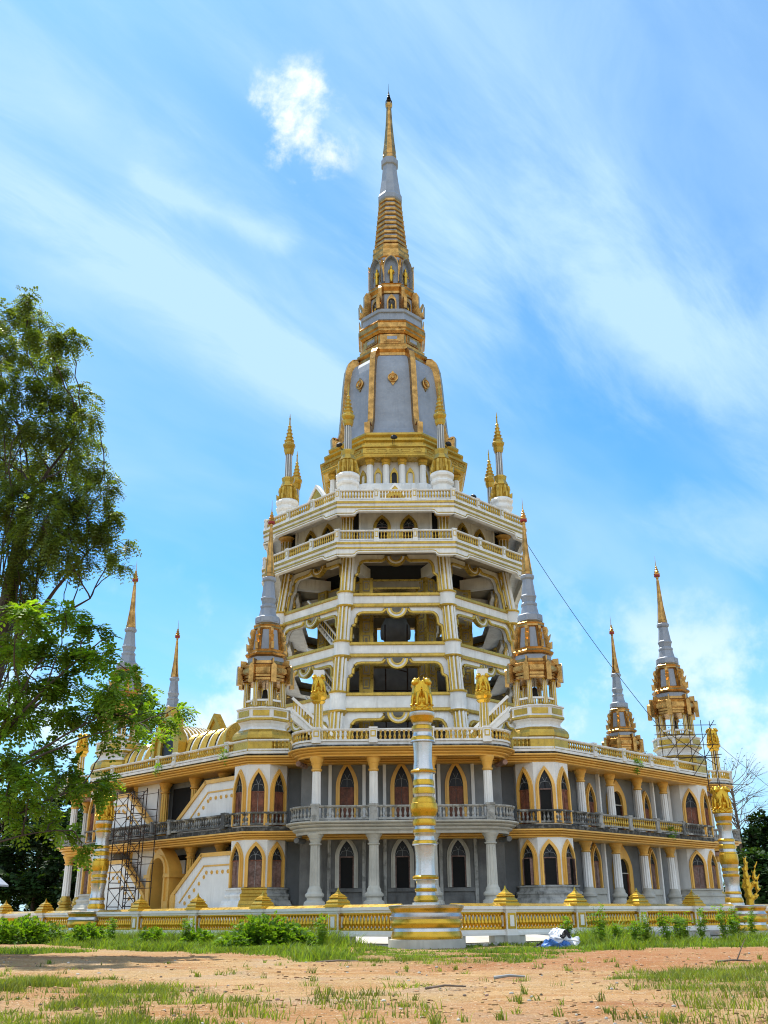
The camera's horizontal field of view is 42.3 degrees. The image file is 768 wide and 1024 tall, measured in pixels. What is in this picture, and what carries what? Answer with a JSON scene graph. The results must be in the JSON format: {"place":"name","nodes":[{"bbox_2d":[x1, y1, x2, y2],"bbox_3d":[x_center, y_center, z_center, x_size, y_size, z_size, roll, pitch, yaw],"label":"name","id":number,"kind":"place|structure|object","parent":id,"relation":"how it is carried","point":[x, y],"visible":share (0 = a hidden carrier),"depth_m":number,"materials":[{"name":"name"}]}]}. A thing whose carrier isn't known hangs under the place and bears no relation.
{"place":"outdoors","nodes":[
{"label":"outdoors","id":0,"kind":"place"},
{"bbox_2d":[0,953,749,1023],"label":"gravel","id":1,"kind":"structure","parent":0,"point":[383,1000],"depth_m":22.48,"materials":[{"name":"gravel"}]},
{"bbox_2d":[0,935,767,1023],"bbox_3d":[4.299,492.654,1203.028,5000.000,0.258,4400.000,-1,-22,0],"label":"ground","id":2,"kind":"structure","parent":0,"point":[146,968],"depth_m":25.79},
{"bbox_2d":[0,792,33,886],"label":"forest tree","id":3,"kind":"object","parent":2,"relation":"on","point":[22,867],"visible":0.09,"depth_m":149.21,"materials":[{"name":"green plant"}]},
{"bbox_2d":[0,913,66,944],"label":"leafy bush","id":4,"kind":"object","parent":2,"relation":"on","point":[20,930],"visible":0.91,"depth_m":73.69,"materials":[{"name":"green plant"}]},
{"bbox_2d":[0,811,81,910],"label":"forest tree","id":5,"kind":"object","parent":2,"relation":"on","point":[15,881],"visible":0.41,"depth_m":139.12,"materials":[{"name":"green plant"}]},
{"bbox_2d":[1,778,83,910],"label":"forest tree","id":6,"kind":"object","parent":2,"relation":"on","point":[59,806],"visible":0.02,"depth_m":162.23,"materials":[{"name":"green plant"}]},
{"bbox_2d":[34,898,53,924],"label":"fence post","id":7,"kind":"object","parent":2,"relation":"on","point":[43,908],"visible":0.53,"depth_m":84.47,"materials":[{"name":"metal"}]},
{"bbox_2d":[24,825,81,910],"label":"forest tree","id":8,"kind":"object","parent":2,"relation":"on","point":[51,867],"visible":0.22,"depth_m":135.59,"materials":[{"name":"green plant"}]},
{"bbox_2d":[45,862,77,906],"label":"forest tree","id":9,"kind":"object","parent":2,"relation":"on","point":[57,889],"visible":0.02,"depth_m":129.00,"materials":[{"name":"green plant"}]},
{"bbox_2d":[44,910,79,932],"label":"fence bay","id":10,"kind":"object","parent":2,"relation":"on","point":[55,916],"visible":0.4,"depth_m":82.76,"materials":[{"name":"white paint"}]},
{"bbox_2d":[0,285,141,789],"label":"feathery tree","id":11,"kind":"object","parent":2,"relation":"on","point":[51,538],"visible":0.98,"depth_m":62.54,"materials":[{"name":"green plant"}]},
{"bbox_2d":[62,922,108,941],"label":"leafy bush","id":12,"kind":"object","parent":2,"relation":"on","point":[86,930],"visible":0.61,"depth_m":69.64,"materials":[{"name":"green plant"}]},
{"bbox_2d":[67,794,114,932],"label":"lion pillar","id":13,"kind":"structure","parent":2,"relation":"on","point":[100,865],"depth_m":80.94,"materials":[{"name":"concrete"}]},
{"bbox_2d":[0,599,201,873],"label":"bright leafed tree","id":14,"kind":"object","parent":2,"relation":"on","point":[15,774],"visible":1,"depth_m":51.01,"materials":[{"name":"green plant"}]},
{"bbox_2d":[96,909,131,933],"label":"fence bay","id":15,"kind":"object","parent":2,"relation":"on","point":[120,916],"visible":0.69,"depth_m":76.80,"materials":[{"name":"white paint"}]},
{"bbox_2d":[128,895,150,934],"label":"fence post","id":16,"kind":"object","parent":2,"relation":"on","point":[138,906],"visible":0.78,"depth_m":74.82,"materials":[{"name":"concrete"}]},
{"bbox_2d":[131,926,170,942],"bbox_3d":[-14.883,27.216,63.346,2.538,1.578,2.544,15,-27,-34],"label":"leafy bush","id":17,"kind":"object","parent":2,"relation":"on","point":[152,933],"visible":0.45,"depth_m":63.33,"materials":[{"name":"green plant"}]},
{"bbox_2d":[140,908,187,934],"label":"fence bay","id":18,"kind":"object","parent":2,"relation":"on","point":[172,914],"visible":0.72,"depth_m":72.66,"materials":[{"name":"white paint"}]},
{"bbox_2d":[184,893,208,932],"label":"fence post","id":19,"kind":"object","parent":2,"relation":"on","point":[195,904],"visible":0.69,"depth_m":70.21,"materials":[{"name":"metal"}]},
{"bbox_2d":[178,926,216,943],"bbox_3d":[-11.456,26.311,61.146,3.058,1.616,2.579,-1,-22,0],"label":"leafy bush","id":20,"kind":"object","parent":2,"relation":"on","point":[200,933],"visible":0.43,"depth_m":60.78,"materials":[{"name":"green plant"}]},
{"bbox_2d":[198,907,252,932],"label":"fence bay","id":21,"kind":"object","parent":2,"relation":"on","point":[227,913],"visible":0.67,"depth_m":68.23,"materials":[{"name":"white paint"}]},
{"bbox_2d":[249,890,273,922],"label":"fence post","id":22,"kind":"object","parent":2,"relation":"on","point":[260,903],"visible":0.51,"depth_m":65.65,"materials":[{"name":"metal"}]},
{"bbox_2d":[212,910,316,946],"bbox_3d":[-6.559,23.845,56.217,6.106,2.442,5.147,-1,-22,0],"label":"leafy bush","id":23,"kind":"object","parent":2,"relation":"on","point":[264,930],"visible":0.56,"depth_m":55.28,"materials":[{"name":"green plant"}]},
{"bbox_2d":[267,927,319,947],"bbox_3d":[-4.948,23.795,55.038,3.136,1.498,2.774,-1,-22,0],"label":"leafy bush","id":24,"kind":"object","parent":2,"relation":"on","point":[289,936],"visible":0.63,"depth_m":54.75,"materials":[{"name":"green plant"}]},
{"bbox_2d":[264,905,327,931],"bbox_3d":[-5.431,26.300,63.109,6.430,2.380,0.760,-21,-30,40],"label":"fence bay","id":25,"kind":"object","parent":2,"relation":"on","point":[295,912],"visible":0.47,"depth_m":63.00,"materials":[{"name":"gold paint"}]},
{"bbox_2d":[310,913,328,944],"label":"tall weed","id":26,"kind":"object","parent":2,"relation":"on","point":[322,936],"visible":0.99,"depth_m":54.48,"materials":[{"name":"green plant"}]},
{"bbox_2d":[323,887,350,945],"bbox_3d":[-2.823,24.844,60.940,1.288,3.394,1.288,-21,-30,40],"label":"fence post","id":27,"kind":"object","parent":2,"relation":"on","point":[336,902],"visible":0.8,"depth_m":60.67,"materials":[{"name":"concrete"}]},
{"bbox_2d":[340,904,402,946],"bbox_3d":[-0.729,24.524,58.859,4.970,2.380,0.760,-21,-30,40],"label":"fence bay","id":28,"kind":"object","parent":2,"relation":"on","point":[370,910],"visible":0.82,"depth_m":58.99,"materials":[{"name":"white paint"}]},
{"bbox_2d":[0,915,767,963],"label":"tall grass","id":29,"kind":"structure","parent":2,"relation":"on","point":[589,942],"depth_m":53.06,"materials":[{"name":"plant"}]},
{"bbox_2d":[0,949,767,1023],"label":"dirt clods","id":30,"kind":"object","parent":2,"relation":"on","point":[543,1015],"visible":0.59,"depth_m":20.86,"materials":[{"name":"soil"}]},
{"bbox_2d":[53,914,767,943],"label":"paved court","id":31,"kind":"object","parent":2,"relation":"on","point":[470,939],"depth_m":62.63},
{"bbox_2d":[106,788,158,909],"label":"scaffold tower","id":32,"kind":"structure","parent":31,"relation":"on","point":[128,841],"depth_m":83.86,"materials":[{"name":"metal"}]},
{"bbox_2d":[56,706,741,927],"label":"temple hall","id":33,"kind":"structure","parent":31,"relation":"on","point":[315,820],"depth_m":79.07,"materials":[{"name":"grey paint"}]},
{"bbox_2d":[75,733,88,782],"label":"lion column","id":34,"kind":"structure","parent":33,"relation":"on","point":[85,750],"depth_m":101.57,"materials":[{"name":"gold paint"}]},
{"bbox_2d":[80,859,91,893],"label":"window","id":35,"kind":"structure","parent":33,"relation":"in","point":[86,877],"depth_m":91.21,"materials":[{"name":"orange wood"}]},
{"bbox_2d":[85,800,95,842],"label":"window","id":36,"kind":"structure","parent":33,"relation":"in","point":[91,823],"depth_m":93.30,"materials":[{"name":"orange metal"}]},
{"bbox_2d":[90,564,144,780],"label":"bell turret","id":37,"kind":"object","parent":33,"relation":"on","point":[128,654],"visible":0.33,"depth_m":98.88,"materials":[{"name":"yellow metal"}]},
{"bbox_2d":[150,622,185,756],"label":"bell turret","id":38,"kind":"object","parent":33,"relation":"on","point":[172,698],"visible":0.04,"depth_m":122.05,"materials":[{"name":"yellow metal"}]},
{"bbox_2d":[228,842,243,887],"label":"window","id":39,"kind":"structure","parent":33,"relation":"in","point":[236,860],"depth_m":76.52,"materials":[{"name":"orange wood"}]},
{"bbox_2d":[231,769,246,826],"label":"window","id":40,"kind":"structure","parent":33,"relation":"in","point":[239,789],"depth_m":78.51,"materials":[{"name":"orange wood"}]},
{"bbox_2d":[244,842,265,886],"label":"window","id":41,"kind":"structure","parent":33,"relation":"in","point":[253,873],"depth_m":75.93,"materials":[{"name":"orange wood"}]},
{"bbox_2d":[247,768,267,824],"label":"window","id":42,"kind":"structure","parent":33,"relation":"in","point":[258,786],"depth_m":77.90,"materials":[{"name":"orange wood"}]},
{"bbox_2d":[232,510,294,753],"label":"bell turret","id":43,"kind":"object","parent":33,"relation":"on","point":[269,666],"visible":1,"depth_m":82.52,"materials":[{"name":"yellow metal"}]},
{"bbox_2d":[267,842,284,886],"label":"window","id":44,"kind":"structure","parent":33,"relation":"in","point":[276,857],"depth_m":76.54,"materials":[{"name":"orange metal"}]},
{"bbox_2d":[269,769,286,825],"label":"window","id":45,"kind":"structure","parent":33,"relation":"in","point":[278,789],"depth_m":78.53,"materials":[{"name":"orange wood"}]},
{"bbox_2d":[310,670,327,739],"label":"lion column","id":46,"kind":"structure","parent":33,"relation":"on","point":[318,697],"depth_m":77.48,"materials":[{"name":"gold paint"}]},
{"bbox_2d":[335,839,357,887],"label":"window","id":47,"kind":"structure","parent":33,"relation":"in","point":[346,858],"depth_m":76.75,"materials":[{"name":"concrete"}]},
{"bbox_2d":[335,765,357,817],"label":"window","id":48,"kind":"structure","parent":33,"relation":"in","point":[346,783],"depth_m":78.87,"materials":[{"name":"orange wood"}]},
{"bbox_2d":[349,624,445,738],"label":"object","id":49,"kind":"object","parent":33,"relation":"on","point":[385,690],"visible":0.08,"depth_m":105.24,"materials":[{"name":"metal"}]},
{"bbox_2d":[261,487,534,748],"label":"temple tower","id":50,"kind":"structure","parent":33,"relation":"on","point":[351,574],"depth_m":103.84,"materials":[{"name":"white paint"}]},
{"bbox_2d":[276,416,298,522],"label":"pinnacle column","id":51,"kind":"structure","parent":50,"relation":"on","point":[287,498],"depth_m":113.92,"materials":[{"name":"gold paint"}]},
{"bbox_2d":[336,383,359,497],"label":"pinnacle column","id":52,"kind":"structure","parent":50,"relation":"on","point":[347,474],"depth_m":107.04,"materials":[{"name":"gold paint"}]},
{"bbox_2d":[373,515,390,538],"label":"window","id":53,"kind":"structure","parent":50,"relation":"in","point":[381,522],"depth_m":105.44,"materials":[{"name":"yellow metal"}]},
{"bbox_2d":[320,84,467,497],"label":"chedi spire","id":54,"kind":"structure","parent":50,"relation":"on","point":[392,376],"depth_m":120.42,"materials":[{"name":"white paint"}]},
{"bbox_2d":[400,514,417,538],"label":"window","id":55,"kind":"structure","parent":50,"relation":"in","point":[408,522],"depth_m":105.49,"materials":[{"name":"yellow metal"}]},
{"bbox_2d":[430,385,453,497],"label":"pinnacle column","id":56,"kind":"structure","parent":50,"relation":"on","point":[441,473],"depth_m":107.01,"materials":[{"name":"gold paint"}]},
{"bbox_2d":[484,450,493,510],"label":"pinnacle column","id":57,"kind":"structure","parent":50,"relation":"on","point":[489,479],"depth_m":125.40,"materials":[{"name":"gold paint"}]},
{"bbox_2d":[490,413,512,519],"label":"pinnacle column","id":58,"kind":"structure","parent":50,"relation":"on","point":[501,496],"depth_m":113.90,"materials":[{"name":"metal"}]},
{"bbox_2d":[349,618,446,738],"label":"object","id":59,"kind":"object","parent":33,"relation":"on","point":[396,631],"visible":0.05,"depth_m":110.54,"materials":[{"name":"black"}]},
{"bbox_2d":[390,764,412,819],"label":"window","id":60,"kind":"structure","parent":33,"relation":"in","point":[402,780],"depth_m":78.88,"materials":[{"name":"orange wood"}]},
{"bbox_2d":[391,839,414,887],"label":"window","id":61,"kind":"structure","parent":33,"relation":"in","point":[402,862],"depth_m":76.75,"materials":[{"name":"glass"}]},
{"bbox_2d":[445,764,467,816],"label":"window","id":62,"kind":"structure","parent":33,"relation":"in","point":[455,781],"depth_m":78.86,"materials":[{"name":"orange wood"}]},
{"bbox_2d":[447,839,470,886],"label":"window","id":63,"kind":"structure","parent":33,"relation":"in","point":[458,855],"depth_m":76.73,"materials":[{"name":"glass"}]},
{"bbox_2d":[474,668,491,737],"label":"lion column","id":64,"kind":"structure","parent":33,"relation":"on","point":[483,695],"depth_m":77.48,"materials":[{"name":"gold paint"}]},
{"bbox_2d":[516,767,534,823],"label":"window","id":65,"kind":"structure","parent":33,"relation":"in","point":[524,786],"depth_m":78.55,"materials":[{"name":"orange wood"}]},
{"bbox_2d":[520,840,538,884],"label":"window","id":66,"kind":"structure","parent":33,"relation":"in","point":[528,854],"depth_m":76.52,"materials":[{"name":"orange metal"}]},
{"bbox_2d":[504,502,568,750],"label":"bell turret","id":67,"kind":"object","parent":33,"relation":"on","point":[530,664],"visible":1,"depth_m":82.56,"materials":[{"name":"yellow metal"}]},
{"bbox_2d":[535,766,557,822],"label":"window","id":68,"kind":"structure","parent":33,"relation":"in","point":[545,790],"depth_m":77.94,"materials":[{"name":"orange metal"}]},
{"bbox_2d":[539,839,561,884],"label":"window","id":69,"kind":"structure","parent":33,"relation":"in","point":[550,861],"depth_m":75.95,"materials":[{"name":"glass"}]},
{"bbox_2d":[557,766,572,823],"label":"window","id":70,"kind":"structure","parent":33,"relation":"in","point":[563,786],"depth_m":78.53,"materials":[{"name":"orange metal"}]},
{"bbox_2d":[562,839,577,884],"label":"window","id":71,"kind":"structure","parent":33,"relation":"in","point":[568,854],"depth_m":76.41,"materials":[{"name":"orange metal"}]},
{"bbox_2d":[585,783,596,826],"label":"window","id":72,"kind":"structure","parent":33,"relation":"in","point":[591,804],"depth_m":84.56,"materials":[{"name":"orange metal"}]},
{"bbox_2d":[590,843,603,887],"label":"window","id":73,"kind":"structure","parent":33,"relation":"in","point":[596,863],"depth_m":82.52,"materials":[{"name":"gold metal"}]},
{"bbox_2d":[606,780,626,829],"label":"door","id":74,"kind":"structure","parent":33,"relation":"in","point":[620,802],"depth_m":88.01,"materials":[{"name":"orange metal"}]},
{"bbox_2d":[602,619,644,759],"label":"bell turret","id":75,"kind":"object","parent":33,"relation":"on","point":[621,729],"visible":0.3,"depth_m":119.62,"materials":[{"name":"metal"}]},
{"bbox_2d":[612,845,634,899],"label":"door","id":76,"kind":"structure","parent":33,"relation":"in","point":[627,871],"depth_m":85.81,"materials":[{"name":"orange metal"}]},
{"bbox_2d":[642,791,653,832],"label":"window","id":77,"kind":"structure","parent":33,"relation":"in","point":[647,810],"depth_m":90.37,"materials":[{"name":"gold metal"}]},
{"bbox_2d":[648,847,659,888],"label":"window","id":78,"kind":"structure","parent":33,"relation":"in","point":[653,867],"depth_m":88.34,"materials":[{"name":"gold metal"}]},
{"bbox_2d":[647,562,706,774],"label":"bell turret","id":79,"kind":"object","parent":33,"relation":"on","point":[671,700],"visible":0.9,"depth_m":97.67,"materials":[{"name":"yellow metal"}]},
{"bbox_2d":[653,713,721,805],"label":"pole scaffold","id":80,"kind":"object","parent":33,"relation":"attached to","point":[690,744],"visible":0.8,"depth_m":93.98,"materials":[{"name":"metal"}]},
{"bbox_2d":[682,788,701,836],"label":"window","id":81,"kind":"structure","parent":33,"relation":"in","point":[690,804],"depth_m":92.78,"materials":[{"name":"gold metal"}]},
{"bbox_2d":[689,850,709,888],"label":"window","id":82,"kind":"structure","parent":33,"relation":"in","point":[697,862],"depth_m":90.72,"materials":[{"name":"brown wood"}]},
{"bbox_2d":[700,789,713,836],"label":"window","id":83,"kind":"structure","parent":33,"relation":"in","point":[704,801],"depth_m":93.29,"materials":[{"name":"gold metal"}]},
{"bbox_2d":[705,728,720,777],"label":"lion column","id":84,"kind":"structure","parent":33,"relation":"on","point":[715,738],"depth_m":101.53,"materials":[{"name":"gold paint"}]},
{"bbox_2d":[707,850,720,888],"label":"window","id":85,"kind":"structure","parent":33,"relation":"in","point":[713,871],"depth_m":91.30,"materials":[{"name":"gold metal"}]},
{"bbox_2d":[742,854,760,904],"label":"golden serpent","id":86,"kind":"object","parent":31,"relation":"on","point":[749,895],"visible":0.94,"depth_m":91.97,"materials":[{"name":"gold metal"}]},
{"bbox_2d":[388,673,465,948],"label":"lion pillar","id":87,"kind":"structure","parent":2,"relation":"on","point":[425,920],"depth_m":56.80,"materials":[{"name":"concrete"}]},
{"bbox_2d":[450,903,505,946],"bbox_3d":[5.465,24.287,58.411,4.191,2.380,0.760,17,-28,-37],"label":"fence bay","id":88,"kind":"object","parent":2,"relation":"on","point":[496,933],"visible":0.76,"depth_m":58.62,"materials":[{"name":"white paint"}]},
{"bbox_2d":[493,886,520,944],"bbox_3d":[7.403,24.418,60.116,1.288,3.394,1.288,17,-28,-37],"label":"fence post","id":89,"kind":"object","parent":2,"relation":"on","point":[507,899],"visible":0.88,"depth_m":59.70,"materials":[{"name":"concrete"}]},
{"bbox_2d":[516,903,576,944],"bbox_3d":[9.909,25.661,61.873,5.653,2.380,0.760,17,-28,-37],"label":"fence bay","id":90,"kind":"object","parent":2,"relation":"on","point":[536,909],"visible":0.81,"depth_m":61.64,"materials":[{"name":"white paint"}]},
{"bbox_2d":[533,927,579,947],"bbox_3d":[9.094,22.505,52.480,2.476,1.040,1.172,-5,-23,12],"label":"rubbish heap","id":91,"kind":"object","parent":2,"relation":"on","point":[559,937],"visible":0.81,"depth_m":52.17,"materials":[{"name":"white plastic"}]},
{"bbox_2d":[563,887,589,932],"bbox_3d":[12.407,25.965,64.014,1.288,3.394,1.288,17,-28,-37],"label":"fence post","id":92,"kind":"object","parent":2,"relation":"on","point":[578,901],"visible":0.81,"depth_m":63.74,"materials":[{"name":"metal"}]},
{"bbox_2d":[587,902,608,940],"bbox_3d":[12.277,23.357,56.340,1.194,2.343,1.631,6,-23,-14],"label":"tall weed","id":93,"kind":"object","parent":2,"relation":"on","point":[600,926],"visible":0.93,"depth_m":56.20,"materials":[{"name":"green plant"}]},
{"bbox_2d":[586,904,636,930],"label":"fence bay","id":94,"kind":"object","parent":2,"relation":"on","point":[620,909],"visible":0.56,"depth_m":66.09,"materials":[{"name":"white paint"}]},
{"bbox_2d":[626,888,650,931],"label":"fence post","id":95,"kind":"object","parent":2,"relation":"on","point":[639,901],"visible":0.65,"depth_m":67.77,"materials":[{"name":"metal"}]},
{"bbox_2d":[655,910,673,942],"bbox_3d":[16.328,24.116,57.697,1.091,1.898,1.360,9,-24,-22],"label":"tall weed","id":96,"kind":"object","parent":2,"relation":"on","point":[663,922],"visible":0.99,"depth_m":57.59,"materials":[{"name":"green plant"}]},
{"bbox_2d":[647,904,695,936],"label":"fence bay","id":97,"kind":"object","parent":2,"relation":"on","point":[671,909],"visible":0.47,"depth_m":69.78,"materials":[{"name":"gold paint"}]},
{"bbox_2d":[666,913,685,939],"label":"tall weed","id":98,"kind":"object","parent":2,"relation":"on","point":[676,926],"visible":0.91,"depth_m":59.22,"materials":[{"name":"green plant"}]},
{"bbox_2d":[682,889,706,938],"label":"fence post","id":99,"kind":"object","parent":2,"relation":"on","point":[695,901],"visible":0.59,"depth_m":71.57,"materials":[{"name":"metal"}]},
{"bbox_2d":[689,907,709,940],"bbox_3d":[19.902,25.916,62.386,1.063,2.049,1.584,3,-22,-9],"label":"tall weed","id":100,"kind":"object","parent":2,"relation":"on","point":[701,923],"visible":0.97,"depth_m":62.18,"materials":[{"name":"green plant"}]},
{"bbox_2d":[703,904,734,938],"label":"fence bay","id":101,"kind":"object","parent":2,"relation":"on","point":[711,924],"visible":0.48,"depth_m":72.93,"materials":[{"name":"white paint"}]},
{"bbox_2d":[710,904,729,938],"bbox_3d":[20.681,25.231,60.971,0.910,2.233,1.601,-14,-26,30],"label":"tall weed","id":102,"kind":"object","parent":2,"relation":"on","point":[718,916],"visible":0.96,"depth_m":60.97,"materials":[{"name":"green plant"}]},
{"bbox_2d":[708,748,767,851],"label":"bare tree","id":103,"kind":"object","parent":2,"relation":"on","point":[736,818],"visible":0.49,"depth_m":144.25,"materials":[{"name":"brown plant"}]},
{"bbox_2d":[709,783,767,934],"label":"lion pillar","id":104,"kind":"structure","parent":2,"relation":"on","point":[722,808],"depth_m":76.92,"materials":[{"name":"concrete"}]},
{"bbox_2d":[723,848,767,904],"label":"forest tree","id":105,"kind":"object","parent":2,"relation":"on","point":[759,857],"visible":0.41,"depth_m":128.91,"materials":[{"name":"green plant"}]},
{"bbox_2d":[736,809,767,866],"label":"forest tree","id":106,"kind":"object","parent":2,"relation":"on","point":[755,836],"visible":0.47,"depth_m":141.85,"materials":[{"name":"green plant"}]},
{"bbox_2d":[0,953,767,1023],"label":"grass","id":107,"kind":"structure","parent":0,"point":[718,975],"depth_m":21.25,"materials":[{"name":"plant"}]},
{"bbox_2d":[0,0,767,910],"label":"sky","id":108,"kind":"structure","parent":0,"point":[190,188],"materials":[{"name":"blue"}]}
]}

